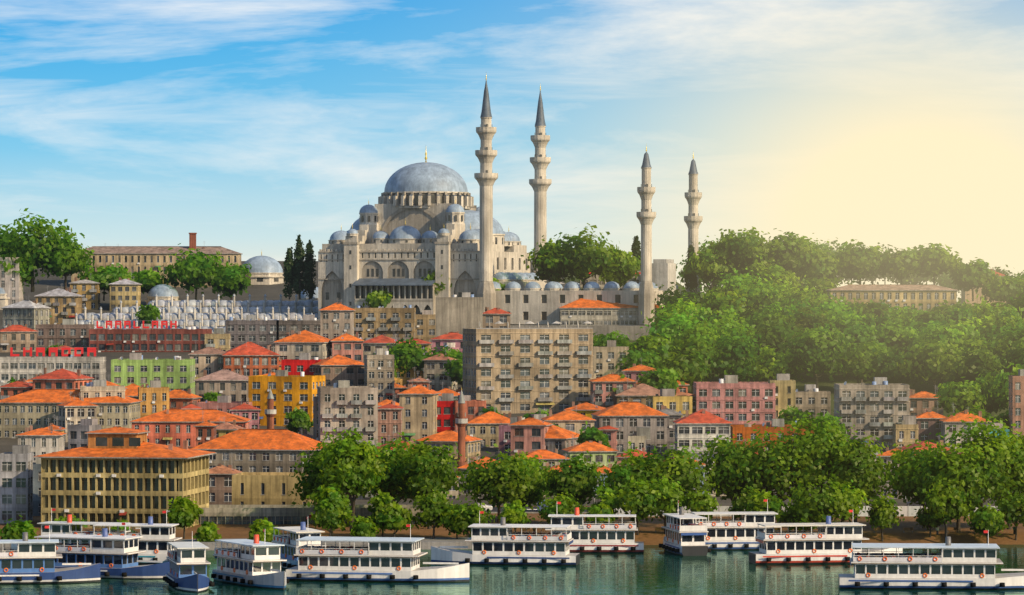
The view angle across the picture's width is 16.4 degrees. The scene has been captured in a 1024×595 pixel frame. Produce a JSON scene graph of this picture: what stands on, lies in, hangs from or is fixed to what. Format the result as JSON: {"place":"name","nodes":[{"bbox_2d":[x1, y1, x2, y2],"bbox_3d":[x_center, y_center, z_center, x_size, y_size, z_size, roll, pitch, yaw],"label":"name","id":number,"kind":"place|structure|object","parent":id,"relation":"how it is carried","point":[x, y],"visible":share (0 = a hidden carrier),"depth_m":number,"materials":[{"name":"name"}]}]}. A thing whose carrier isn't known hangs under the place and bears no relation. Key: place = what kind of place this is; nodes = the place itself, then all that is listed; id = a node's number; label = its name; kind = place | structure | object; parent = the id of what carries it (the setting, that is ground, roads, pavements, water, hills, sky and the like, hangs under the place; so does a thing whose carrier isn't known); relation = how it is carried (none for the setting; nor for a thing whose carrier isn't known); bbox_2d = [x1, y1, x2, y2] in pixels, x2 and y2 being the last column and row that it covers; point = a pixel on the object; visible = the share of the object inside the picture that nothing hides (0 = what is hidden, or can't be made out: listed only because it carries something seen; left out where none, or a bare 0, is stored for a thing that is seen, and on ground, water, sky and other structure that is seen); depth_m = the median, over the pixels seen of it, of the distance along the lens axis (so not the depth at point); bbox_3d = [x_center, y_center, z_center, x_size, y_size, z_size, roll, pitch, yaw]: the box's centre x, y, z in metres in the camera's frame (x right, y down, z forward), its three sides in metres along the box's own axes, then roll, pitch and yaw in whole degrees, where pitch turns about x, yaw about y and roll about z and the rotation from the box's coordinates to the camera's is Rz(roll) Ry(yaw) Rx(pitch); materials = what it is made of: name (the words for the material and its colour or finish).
{"place":"outdoors","nodes":[
{"label":"outdoors","id":0,"kind":"place"},
{"bbox_2d":[0,545,1023,594],"bbox_3d":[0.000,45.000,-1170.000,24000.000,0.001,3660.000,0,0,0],"label":"water","id":1,"kind":"structure","parent":0,"point":[654,570],"depth_m":560.31,"materials":[{"name":"liquid"}]},
{"bbox_2d":[0,525,99,583],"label":"tour boat","id":2,"kind":"object","parent":1,"relation":"on","point":[29,561],"visible":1,"depth_m":557.88,"materials":[{"name":"metal"}]},
{"bbox_2d":[11,508,130,548],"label":"tour boat","id":3,"kind":"object","parent":1,"relation":"on","point":[68,526],"visible":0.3,"depth_m":605.18,"materials":[{"name":"metal"}]},
{"bbox_2d":[36,523,169,578],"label":"tour boat","id":4,"kind":"object","parent":1,"relation":"on","point":[115,556],"visible":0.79,"depth_m":569.28,"materials":[{"name":"metal"}]},
{"bbox_2d":[93,510,205,564],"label":"tour boat","id":5,"kind":"object","parent":1,"relation":"on","point":[154,540],"visible":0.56,"depth_m":597.76,"materials":[{"name":"metal"}]},
{"bbox_2d":[163,537,213,592],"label":"tour boat","id":6,"kind":"object","parent":1,"relation":"on","point":[188,566],"visible":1,"depth_m":547.00,"materials":[{"name":"metal"}]},
{"bbox_2d":[211,529,288,588],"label":"tour boat","id":7,"kind":"object","parent":1,"relation":"on","point":[255,562],"visible":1,"depth_m":553.53,"materials":[{"name":"metal"}]},
{"bbox_2d":[272,517,324,568],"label":"ferry","id":8,"kind":"object","parent":1,"relation":"on","point":[291,544],"visible":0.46,"depth_m":586.14,"materials":[{"name":"metal"}]},
{"bbox_2d":[286,524,469,581],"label":"tour boat","id":9,"kind":"object","parent":1,"relation":"on","point":[387,559],"visible":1,"depth_m":561.92,"materials":[{"name":"metal"}]},
{"bbox_2d":[431,511,579,565],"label":"tour boat","id":10,"kind":"object","parent":1,"relation":"on","point":[496,544],"visible":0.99,"depth_m":597.08,"materials":[{"name":"metal"}]},
{"bbox_2d":[545,502,643,552],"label":"tour boat","id":11,"kind":"object","parent":1,"relation":"on","point":[595,537],"visible":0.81,"depth_m":625.13,"materials":[{"name":"metal"}]},
{"bbox_2d":[659,501,710,555],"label":"ferry","id":12,"kind":"object","parent":1,"relation":"on","point":[684,535],"visible":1,"depth_m":619.78,"materials":[{"name":"metal"}]},
{"bbox_2d":[691,499,780,549],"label":"tour boat","id":13,"kind":"object","parent":1,"relation":"on","point":[733,534],"visible":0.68,"depth_m":632.61,"materials":[{"name":"metal"}]},
{"bbox_2d":[749,510,902,563],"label":"tour boat","id":14,"kind":"object","parent":1,"relation":"on","point":[828,542],"visible":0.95,"depth_m":599.41,"materials":[{"name":"metal"}]},
{"bbox_2d":[838,530,1023,589],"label":"tour boat","id":15,"kind":"object","parent":1,"relation":"on","point":[960,566],"visible":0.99,"depth_m":547.20,"materials":[{"name":"metal"}]},
{"bbox_2d":[0,261,1023,544],"bbox_3d":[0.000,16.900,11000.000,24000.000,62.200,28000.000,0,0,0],"label":"ground","id":16,"kind":"structure","parent":0,"point":[652,535],"depth_m":726.66,"materials":[{"name":"soil"}]},
{"bbox_2d":[0,254,22,304],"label":"building","id":17,"kind":"structure","parent":16,"relation":"on","point":[11,284],"depth_m":1250.00,"materials":[{"name":"stone"}]},
{"bbox_2d":[0,445,32,523],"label":"building","id":18,"kind":"structure","parent":16,"relation":"on","point":[16,482],"depth_m":674.36,"materials":[{"name":"paint"}]},
{"bbox_2d":[0,318,38,351],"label":"building","id":19,"kind":"structure","parent":16,"relation":"on","point":[17,338],"depth_m":1093.18,"materials":[{"name":"paint"}]},
{"bbox_2d":[1,296,50,329],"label":"building","id":20,"kind":"structure","parent":16,"relation":"on","point":[31,314],"depth_m":1149.01,"materials":[{"name":"paint"}]},
{"bbox_2d":[33,455,40,515],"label":"building","id":21,"kind":"structure","parent":16,"relation":"on","point":[37,488],"depth_m":692.70,"materials":[{"name":"paint"}]},
{"bbox_2d":[15,418,66,461],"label":"building","id":22,"kind":"structure","parent":16,"relation":"on","point":[41,441],"depth_m":813.26,"materials":[{"name":"paint"}]},
{"bbox_2d":[0,351,105,391],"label":"building","id":23,"kind":"structure","parent":16,"relation":"on","point":[19,368],"depth_m":996.83,"materials":[{"name":"paint"}]},
{"bbox_2d":[8,347,97,356],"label":"roof sign","id":24,"kind":"object","parent":23,"relation":"on","point":[55,349],"visible":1,"depth_m":997.13,"materials":[{"name":"plastic"}]},
{"bbox_2d":[34,285,83,323],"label":"building","id":25,"kind":"structure","parent":16,"relation":"on","point":[63,303],"depth_m":1196.42,"materials":[{"name":"paint"}]},
{"bbox_2d":[30,364,94,388],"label":"building","id":26,"kind":"structure","parent":16,"relation":"on","point":[62,378],"depth_m":923.71,"materials":[{"name":"stone"}]},
{"bbox_2d":[35,319,94,346],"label":"building","id":27,"kind":"structure","parent":16,"relation":"on","point":[69,332],"depth_m":1111.72,"materials":[{"name":"paint"}]},
{"bbox_2d":[0,389,142,437],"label":"building","id":28,"kind":"structure","parent":16,"relation":"on","point":[35,409],"depth_m":895.70,"materials":[{"name":"paint"}]},
{"bbox_2d":[56,391,98,441],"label":"building","id":29,"kind":"structure","parent":16,"relation":"on","point":[74,412],"depth_m":887.41,"materials":[{"name":"paint"}]},
{"bbox_2d":[68,272,100,309],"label":"building","id":30,"kind":"structure","parent":16,"relation":"on","point":[88,290],"depth_m":1249.66,"materials":[{"name":"paint"}]},
{"bbox_2d":[68,419,100,448],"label":"building","id":31,"kind":"structure","parent":16,"relation":"on","point":[77,436],"depth_m":864.31,"materials":[{"name":"paint"}]},
{"bbox_2d":[80,380,125,398],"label":"building","id":32,"kind":"structure","parent":16,"relation":"on","point":[98,388],"depth_m":897.62,"materials":[{"name":"paint"}]},
{"bbox_2d":[33,440,216,528],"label":"concrete office","id":33,"kind":"structure","parent":16,"relation":"on","point":[143,482],"depth_m":663.10,"materials":[{"name":"concrete"}]},
{"bbox_2d":[85,426,149,448],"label":"rooftop penthouse","id":34,"kind":"object","parent":33,"relation":"attached to","point":[117,437],"visible":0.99,"depth_m":667.49,"materials":[{"name":"orange paint"}]},
{"bbox_2d":[108,273,141,310],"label":"building","id":35,"kind":"structure","parent":16,"relation":"on","point":[127,292],"depth_m":1244.83,"materials":[{"name":"paint"}]},
{"bbox_2d":[89,324,211,351],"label":"building","id":36,"kind":"structure","parent":16,"relation":"on","point":[190,339],"depth_m":1093.02,"materials":[{"name":"paint"}]},
{"bbox_2d":[95,320,177,328],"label":"roof sign","id":37,"kind":"object","parent":36,"relation":"attached to","point":[128,322],"visible":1,"depth_m":1093.32,"materials":[{"name":"plastic"}]},
{"bbox_2d":[111,353,194,393],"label":"green block","id":38,"kind":"structure","parent":16,"relation":"on","point":[177,372],"depth_m":964.08,"materials":[{"name":"paint"}]},
{"bbox_2d":[138,380,169,417],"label":"building","id":39,"kind":"structure","parent":16,"relation":"on","point":[154,397],"depth_m":924.84,"materials":[{"name":"paint"}]},
{"bbox_2d":[71,242,241,286],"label":"university block","id":40,"kind":"structure","parent":16,"relation":"on","point":[137,259],"depth_m":1330.00,"materials":[{"name":"beige paint"}]},
{"bbox_2d":[145,280,180,303],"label":"dome","id":41,"kind":"structure","parent":16,"relation":"on","point":[163,291],"depth_m":1251.65,"materials":[{"name":"metal"}]},
{"bbox_2d":[169,389,202,408],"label":"building","id":42,"kind":"structure","parent":16,"relation":"on","point":[178,398],"depth_m":934.67,"materials":[{"name":"tile"}]},
{"bbox_2d":[129,409,251,446],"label":"pink block","id":43,"kind":"structure","parent":16,"relation":"on","point":[175,427],"depth_m":875.83,"materials":[{"name":"stone"}]},
{"bbox_2d":[75,294,317,333],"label":"domed roofs","id":44,"kind":"structure","parent":16,"relation":"on","point":[205,314],"depth_m":1185.95,"materials":[{"name":"metal"}]},
{"bbox_2d":[188,341,225,385],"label":"building","id":45,"kind":"structure","parent":16,"relation":"on","point":[209,360],"depth_m":1010.84,"materials":[{"name":"paint"}]},
{"bbox_2d":[204,328,230,351],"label":"building","id":46,"kind":"structure","parent":16,"relation":"on","point":[215,338],"depth_m":1052.69,"materials":[{"name":"paint"}]},
{"bbox_2d":[194,366,247,401],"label":"building","id":47,"kind":"structure","parent":16,"relation":"on","point":[233,384],"depth_m":948.96,"materials":[{"name":"paint"}]},
{"bbox_2d":[197,396,251,412],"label":"building","id":48,"kind":"structure","parent":16,"relation":"on","point":[223,403],"depth_m":918.04,"materials":[{"name":"stone"}]},
{"bbox_2d":[209,452,241,503],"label":"building","id":49,"kind":"structure","parent":16,"relation":"on","point":[220,483],"depth_m":724.11,"materials":[{"name":"paint"}]},
{"bbox_2d":[0,537,471,549],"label":"quay wall","id":50,"kind":"structure","parent":16,"relation":"on","point":[427,543],"depth_m":633.44,"materials":[{"name":"stone"}]},
{"bbox_2d":[228,403,260,428],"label":"building","id":51,"kind":"structure","parent":16,"relation":"on","point":[246,410],"depth_m":907.74,"materials":[{"name":"paint"}]},
{"bbox_2d":[221,336,280,375],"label":"building","id":52,"kind":"structure","parent":16,"relation":"on","point":[255,359],"depth_m":1008.43,"materials":[{"name":"stone"}]},
{"bbox_2d":[225,315,278,351],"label":"building","id":53,"kind":"structure","parent":16,"relation":"on","point":[262,333],"depth_m":1088.11,"materials":[{"name":"stone"}]},
{"bbox_2d":[190,429,321,471],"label":"building","id":54,"kind":"structure","parent":16,"relation":"on","point":[266,450],"depth_m":814.91,"materials":[{"name":"tile"}]},
{"bbox_2d":[242,252,283,284],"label":"domed building","id":55,"kind":"structure","parent":16,"relation":"on","point":[265,270],"depth_m":1339.29,"materials":[{"name":"stone"}]},
{"bbox_2d":[232,472,316,504],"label":"beige block","id":56,"kind":"structure","parent":16,"relation":"on","point":[261,488],"depth_m":691.56,"materials":[{"name":"stone"}]},
{"bbox_2d":[248,370,324,426],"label":"building","id":57,"kind":"structure","parent":16,"relation":"on","point":[290,392],"depth_m":923.33,"materials":[{"name":"paint"}]},
{"bbox_2d":[276,315,319,340],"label":"building","id":58,"kind":"structure","parent":16,"relation":"on","point":[310,323],"depth_m":1088.11,"materials":[{"name":"paint"}]},
{"bbox_2d":[273,330,330,359],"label":"building","id":59,"kind":"structure","parent":16,"relation":"on","point":[292,346],"depth_m":1013.72,"materials":[{"name":"paint"}]},
{"bbox_2d":[281,353,322,374],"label":"building","id":60,"kind":"structure","parent":16,"relation":"on","point":[304,362],"depth_m":991.41,"materials":[{"name":"paint"}]},
{"bbox_2d":[199,505,468,523],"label":"wall","id":61,"kind":"structure","parent":16,"relation":"on","point":[249,514],"depth_m":672.00,"materials":[{"name":"stone"}]},
{"bbox_2d":[319,302,355,338],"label":"building","id":62,"kind":"structure","parent":16,"relation":"on","point":[336,318],"depth_m":1065.31,"materials":[{"name":"paint"}]},
{"bbox_2d":[312,354,363,385],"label":"building","id":63,"kind":"structure","parent":16,"relation":"on","point":[334,369],"depth_m":985.66,"materials":[{"name":"tile"}]},
{"bbox_2d":[329,332,364,361],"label":"building","id":64,"kind":"structure","parent":16,"relation":"on","point":[349,346],"depth_m":1016.68,"materials":[{"name":"paint"}]},
{"bbox_2d":[317,380,377,445],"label":"grey apartments","id":65,"kind":"structure","parent":16,"relation":"on","point":[343,405],"depth_m":826.47,"materials":[{"name":"stone"}]},
{"bbox_2d":[364,348,394,401],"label":"building","id":66,"kind":"structure","parent":16,"relation":"on","point":[379,369],"depth_m":976.26,"materials":[{"name":"stone"}]},
{"bbox_2d":[352,303,415,341],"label":"brown apartments","id":67,"kind":"structure","parent":16,"relation":"on","point":[397,320],"depth_m":1097.98,"materials":[{"name":"paint"}]},
{"bbox_2d":[378,401,403,444],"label":"building","id":68,"kind":"structure","parent":16,"relation":"on","point":[389,421],"depth_m":849.09,"materials":[{"name":"paint"}]},
{"bbox_2d":[397,378,440,441],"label":"house","id":69,"kind":"structure","parent":16,"relation":"on","point":[418,403],"depth_m":886.44,"materials":[{"name":"paint"}]},
{"bbox_2d":[0,208,845,492],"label":"town trees","id":70,"kind":"object","parent":16,"relation":"on","point":[55,253],"visible":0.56,"depth_m":1251.21,"materials":[{"name":"green plant"}]},
{"bbox_2d":[415,310,434,345],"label":"building","id":71,"kind":"structure","parent":16,"relation":"on","point":[424,325],"depth_m":1112.37,"materials":[{"name":"paint"}]},
{"bbox_2d":[422,345,456,390],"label":"building","id":72,"kind":"structure","parent":16,"relation":"on","point":[434,371],"depth_m":997.13,"materials":[{"name":"stone"}]},
{"bbox_2d":[437,393,454,432],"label":"building","id":73,"kind":"structure","parent":16,"relation":"on","point":[445,412],"depth_m":892.09,"materials":[{"name":"paint"}]},
{"bbox_2d":[416,426,482,467],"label":"building","id":74,"kind":"structure","parent":16,"relation":"on","point":[450,437],"depth_m":834.38,"materials":[{"name":"tile"}]},
{"bbox_2d":[435,292,482,336],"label":"apartment building","id":75,"kind":"structure","parent":16,"relation":"on","point":[454,313],"depth_m":1066.12,"materials":[{"name":"concrete"}]},
{"bbox_2d":[455,388,467,470],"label":"minaret","id":76,"kind":"object","parent":16,"relation":"on","point":[461,421],"visible":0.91,"depth_m":819.29,"materials":[{"name":"brick"}]},
{"bbox_2d":[454,395,485,431],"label":"building","id":77,"kind":"structure","parent":16,"relation":"on","point":[473,408],"depth_m":892.76,"materials":[{"name":"paint"}]},
{"bbox_2d":[465,403,510,447],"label":"building","id":78,"kind":"structure","parent":16,"relation":"on","point":[485,427],"depth_m":875.30,"materials":[{"name":"paint"}]},
{"bbox_2d":[483,307,511,327],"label":"building","id":79,"kind":"structure","parent":16,"relation":"on","point":[493,315],"depth_m":1082.82,"materials":[{"name":"paint"}]},
{"bbox_2d":[318,76,702,339],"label":"mosque","id":80,"kind":"structure","parent":16,"relation":"on","point":[409,230],"depth_m":1173.15,"materials":[{"name":"stone"}]},
{"bbox_2d":[0,474,1023,543],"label":"trees","id":81,"kind":"object","parent":16,"relation":"on","point":[641,500],"visible":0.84,"depth_m":643.31,"materials":[{"name":"green plant"}]},
{"bbox_2d":[462,328,592,413],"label":"tall apartments","id":82,"kind":"structure","parent":16,"relation":"on","point":[507,371],"depth_m":954.62,"materials":[{"name":"stone"}]},
{"bbox_2d":[508,408,552,455],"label":"building","id":83,"kind":"structure","parent":16,"relation":"on","point":[528,434],"depth_m":840.46,"materials":[{"name":"paint"}]},
{"bbox_2d":[509,425,579,455],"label":"building","id":84,"kind":"structure","parent":16,"relation":"on","point":[560,438],"depth_m":840.00,"materials":[{"name":"tile"}]},
{"bbox_2d":[541,405,595,433],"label":"building","id":85,"kind":"structure","parent":16,"relation":"on","point":[570,420],"depth_m":852.68,"materials":[{"name":"stone"}]},
{"bbox_2d":[562,441,618,468],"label":"building","id":86,"kind":"structure","parent":16,"relation":"on","point":[594,449],"depth_m":805.06,"materials":[{"name":"tile"}]},
{"bbox_2d":[559,298,661,324],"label":"house","id":87,"kind":"structure","parent":16,"relation":"on","point":[580,311],"depth_m":1148.72,"materials":[{"name":"stone"}]},
{"bbox_2d":[593,340,628,378],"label":"building","id":88,"kind":"structure","parent":16,"relation":"on","point":[607,358],"depth_m":995.88,"materials":[{"name":"paint"}]},
{"bbox_2d":[588,372,637,407],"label":"building","id":89,"kind":"structure","parent":16,"relation":"on","point":[601,388],"depth_m":945.64,"materials":[{"name":"tile"}]},
{"bbox_2d":[591,396,668,452],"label":"building","id":90,"kind":"structure","parent":16,"relation":"on","point":[626,419],"depth_m":863.87,"materials":[{"name":"paint"}]},
{"bbox_2d":[615,383,659,405],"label":"building","id":91,"kind":"structure","parent":16,"relation":"on","point":[640,393],"depth_m":940.85,"materials":[{"name":"stone"}]},
{"bbox_2d":[282,223,1023,307],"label":"trees","id":92,"kind":"object","parent":16,"relation":"on","point":[557,262],"visible":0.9,"depth_m":1184.54,"materials":[{"name":"green plant"}]},
{"bbox_2d":[288,405,1023,532],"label":"trees","id":93,"kind":"object","parent":16,"relation":"on","point":[991,467],"visible":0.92,"depth_m":660.65,"materials":[{"name":"green plant"}]},
{"bbox_2d":[647,389,691,417],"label":"building","id":94,"kind":"structure","parent":16,"relation":"on","point":[668,398],"depth_m":903.57,"materials":[{"name":"paint"}]},
{"bbox_2d":[673,408,732,460],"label":"white row house","id":95,"kind":"structure","parent":16,"relation":"on","point":[692,429],"depth_m":844.84,"materials":[{"name":"paint"}]},
{"bbox_2d":[693,375,775,424],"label":"apartment building","id":96,"kind":"structure","parent":16,"relation":"on","point":[732,399],"depth_m":905.60,"materials":[{"name":"paint"}]},
{"bbox_2d":[730,419,813,450],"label":"building","id":97,"kind":"structure","parent":16,"relation":"on","point":[740,431],"depth_m":859.97,"materials":[{"name":"stone"}]},
{"bbox_2d":[768,374,795,418],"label":"building","id":98,"kind":"structure","parent":16,"relation":"on","point":[785,390],"depth_m":912.96,"materials":[{"name":"paint"}]},
{"bbox_2d":[796,384,830,417],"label":"building","id":99,"kind":"structure","parent":16,"relation":"on","point":[811,398],"depth_m":942.91,"materials":[{"name":"concrete"}]},
{"bbox_2d":[625,233,1023,428],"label":"hill wood","id":100,"kind":"object","parent":16,"relation":"on","point":[743,327],"visible":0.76,"depth_m":1004.26,"materials":[{"name":"green plant"}]},
{"bbox_2d":[834,377,909,449],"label":"apartment building","id":101,"kind":"structure","parent":16,"relation":"on","point":[878,407],"depth_m":869.45,"materials":[{"name":"concrete"}]},
{"bbox_2d":[826,284,957,310],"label":"building","id":102,"kind":"structure","parent":16,"relation":"on","point":[928,296],"depth_m":1120.00,"materials":[{"name":"beige paint"}]},
{"bbox_2d":[892,416,918,448],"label":"building","id":103,"kind":"structure","parent":16,"relation":"on","point":[906,428],"depth_m":834.47,"materials":[{"name":"paint"}]},
{"bbox_2d":[909,385,942,415],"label":"building","id":104,"kind":"structure","parent":16,"relation":"on","point":[920,402],"depth_m":934.66,"materials":[{"name":"paint"}]},
{"bbox_2d":[916,408,945,443],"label":"building","id":105,"kind":"structure","parent":16,"relation":"on","point":[928,422],"depth_m":857.62,"materials":[{"name":"paint"}]},
{"bbox_2d":[939,404,991,452],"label":"building","id":106,"kind":"structure","parent":16,"relation":"on","point":[951,421],"depth_m":849.17,"materials":[{"name":"tile"}]},
{"bbox_2d":[1009,369,1023,438],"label":"building","id":107,"kind":"structure","parent":16,"relation":"on","point":[1016,399],"depth_m":859.14,"materials":[{"name":"paint"}]},
{"bbox_2d":[0,0,1023,301],"label":"sky","id":108,"kind":"structure","parent":0,"point":[247,127],"materials":[{"name":"blue"}]},
{"bbox_2d":[614,505,999,515],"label":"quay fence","id":109,"kind":"object","parent":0,"point":[908,511],"visible":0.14,"depth_m":692.00,"materials":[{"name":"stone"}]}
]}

